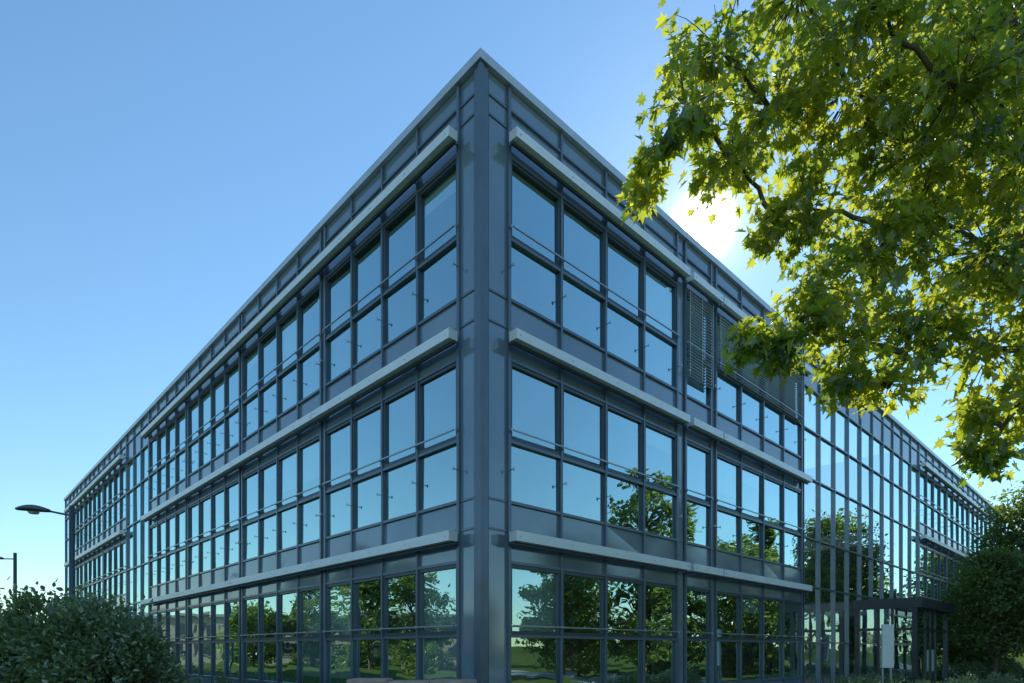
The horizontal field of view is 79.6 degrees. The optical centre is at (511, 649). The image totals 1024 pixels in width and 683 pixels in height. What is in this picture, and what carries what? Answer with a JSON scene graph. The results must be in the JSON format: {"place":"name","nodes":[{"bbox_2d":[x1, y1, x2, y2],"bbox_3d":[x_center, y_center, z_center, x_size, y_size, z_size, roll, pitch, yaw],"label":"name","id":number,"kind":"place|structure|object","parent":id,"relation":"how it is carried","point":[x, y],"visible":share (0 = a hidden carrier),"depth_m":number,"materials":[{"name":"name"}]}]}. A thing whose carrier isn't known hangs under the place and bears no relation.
{"place":"outdoors","nodes":[
{"label":"outdoors","id":0,"kind":"place"},
{"bbox_2d":[152,669,245,682],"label":"hedge","id":1,"kind":"object","parent":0,"point":[222,679],"visible":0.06,"depth_m":16.50,"materials":[{"name":"green plant"}]},
{"bbox_2d":[0,0,1023,621],"label":"sky","id":2,"kind":"structure","parent":0,"point":[160,160],"materials":[{"name":"blue"}]},
{"bbox_2d":[1004,652,1023,681],"bbox_3d":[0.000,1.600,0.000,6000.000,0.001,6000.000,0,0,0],"label":"ground","id":3,"kind":"structure","parent":0,"point":[1020,659],"depth_m":103.58,"materials":[{"name":"green plant"}]},
{"bbox_2d":[0,553,16,601],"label":"street lamp","id":4,"kind":"object","parent":3,"relation":"on","point":[14,558],"visible":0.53,"depth_m":24.95,"materials":[{"name":"metal"}]},
{"bbox_2d":[0,594,43,677],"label":"shrub","id":5,"kind":"object","parent":3,"relation":"on","point":[1,606],"visible":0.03,"depth_m":10.22,"materials":[{"name":"green plant"}]},
{"bbox_2d":[15,505,74,601],"bbox_3d":[-12.068,-1.075,15.910,1.427,5.350,0.370,0,0,0],"label":"street lamp","id":6,"kind":"object","parent":3,"relation":"on","point":[34,509],"visible":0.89,"depth_m":15.94,"materials":[{"name":"metal"}]},
{"bbox_2d":[0,576,202,682],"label":"shrub","id":7,"kind":"object","parent":3,"relation":"on","point":[73,640],"visible":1,"depth_m":9.49,"materials":[{"name":"green plant"}]},
{"bbox_2d":[65,61,1005,682],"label":"mullions","id":8,"kind":"object","parent":3,"relation":"on","point":[481,371],"visible":0.43,"depth_m":14.67,"materials":[{"name":"metal"}]},
{"bbox_2d":[67,133,998,639],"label":"rails","id":9,"kind":"object","parent":8,"relation":"attached to","point":[457,429],"visible":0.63,"depth_m":14.00,"materials":[{"name":"metal"}]},
{"bbox_2d":[64,125,988,608],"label":"sunshades","id":10,"kind":"object","parent":9,"relation":"attached to","point":[432,151],"visible":0.79,"depth_m":13.56,"materials":[{"name":"metal"}]},
{"bbox_2d":[688,287,803,422],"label":"louvres","id":11,"kind":"object","parent":8,"relation":"attached to","point":[702,332],"visible":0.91,"depth_m":16.07,"materials":[{"name":"metal"}]},
{"bbox_2d":[805,387,916,682],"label":"atrium glass","id":12,"kind":"object","parent":8,"relation":"attached to","point":[811,549],"visible":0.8,"depth_m":23.23,"materials":[{"name":"blue glass"}]},
{"bbox_2d":[615,0,1023,488],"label":"maple tree","id":13,"kind":"object","parent":3,"relation":"on","point":[949,75],"visible":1,"depth_m":4.99,"materials":[{"name":"green plant"}]},
{"bbox_2d":[881,624,893,682],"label":"information sign","id":14,"kind":"object","parent":3,"relation":"on","point":[887,645],"visible":1,"depth_m":17.78,"materials":[{"name":"white metal"}]},
{"bbox_2d":[828,671,1023,682],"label":"hedge","id":15,"kind":"object","parent":3,"relation":"on","point":[1007,678],"visible":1,"depth_m":16.56,"materials":[{"name":"green plant"}]},
{"bbox_2d":[939,584,1019,668],"bbox_3d":[22.158,-0.776,29.615,3.842,4.864,4.030,0,0,0],"label":"deciduous tree","id":16,"kind":"object","parent":3,"relation":"on","point":[955,653],"visible":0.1,"depth_m":29.31,"materials":[{"name":"green plant"}]},
{"bbox_2d":[938,544,1023,677],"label":"deciduous tree","id":17,"kind":"object","parent":3,"relation":"on","point":[994,582],"visible":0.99,"depth_m":24.41,"materials":[{"name":"green plant"}]},
{"bbox_2d":[949,657,1023,682],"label":"hedge","id":18,"kind":"object","parent":3,"relation":"on","point":[1011,665],"visible":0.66,"depth_m":27.18,"materials":[{"name":"green plant"}]},
{"bbox_2d":[962,481,1023,640],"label":"deciduous tree","id":19,"kind":"object","parent":3,"relation":"on","point":[1014,537],"visible":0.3,"depth_m":28.13,"materials":[{"name":"green plant"}]},
{"label":"pavement","id":20,"kind":"structure","parent":0,"visible":0},
{"bbox_2d":[833,670,907,682],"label":"hedge","id":21,"kind":"object","parent":20,"relation":"on","point":[873,675],"visible":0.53,"depth_m":20.87,"materials":[{"name":"green plant"}]},
{"bbox_2d":[851,597,953,682],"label":"entrance frame","id":22,"kind":"object","parent":20,"relation":"on","point":[893,607],"visible":0.89,"depth_m":22.76,"materials":[{"name":"grey metal"}]},
{"bbox_2d":[918,608,944,682],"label":"entrance glass","id":23,"kind":"object","parent":22,"relation":"in","point":[940,647],"visible":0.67,"depth_m":23.40,"materials":[{"name":"glass"}]},
{"bbox_2d":[932,650,933,670],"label":"door handles","id":24,"kind":"object","parent":22,"relation":"attached to","point":[932,660],"depth_m":23.11,"materials":[{"name":"metal"}]},
{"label":"floor slabs","id":25,"kind":"object","parent":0,"visible":0},
{"bbox_2d":[66,167,1003,682],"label":"window glass","id":26,"kind":"object","parent":25,"relation":"on","point":[534,475],"visible":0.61,"depth_m":13.80,"materials":[{"name":"blue glass"}]},
{"bbox_2d":[896,676,949,682],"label":"plinth","id":27,"kind":"structure","parent":25,"relation":"on","point":[910,679],"depth_m":28.52,"materials":[{"name":"concrete"}]},
{"bbox_2d":[67,70,1000,682],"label":"sashes","id":28,"kind":"object","parent":27,"relation":"on","point":[421,260],"visible":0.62,"depth_m":14.21,"materials":[{"name":"metal"}]},
{"bbox_2d":[66,72,1004,682],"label":"spandrels","id":29,"kind":"object","parent":27,"relation":"on","point":[522,518],"visible":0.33,"depth_m":12.57,"materials":[{"name":"grey metal"}]},
{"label":"inner walls","id":30,"kind":"object","parent":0,"visible":0},
{"bbox_2d":[65,92,1003,682],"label":"transoms","id":31,"kind":"object","parent":30,"relation":"attached to","point":[451,244],"visible":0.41,"depth_m":14.12,"materials":[{"name":"metal"}]},
{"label":"roof","id":32,"kind":"object","parent":30,"relation":"on","visible":0},
{"bbox_2d":[64,47,1001,515],"bbox_3d":[4.009,-10.072,44.241,53.398,0.155,42.698,0,0,-44],"label":"coping","id":33,"kind":"object","parent":32,"relation":"on","point":[464,73],"visible":0.46,"depth_m":13.95,"materials":[{"name":"metal"}]},
{"bbox_3d":[-1.482,1.090,8.946,1.636,1.020,0.423,0,0,0],"label":"low stone wall","id":34,"kind":"object","parent":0,"visible":0},
{"bbox_2d":[346,678,476,682],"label":"coping stones","id":35,"kind":"object","parent":34,"relation":"on","point":[372,680],"visible":1,"depth_m":8.72,"materials":[{"name":"grey concrete"}]}
]}

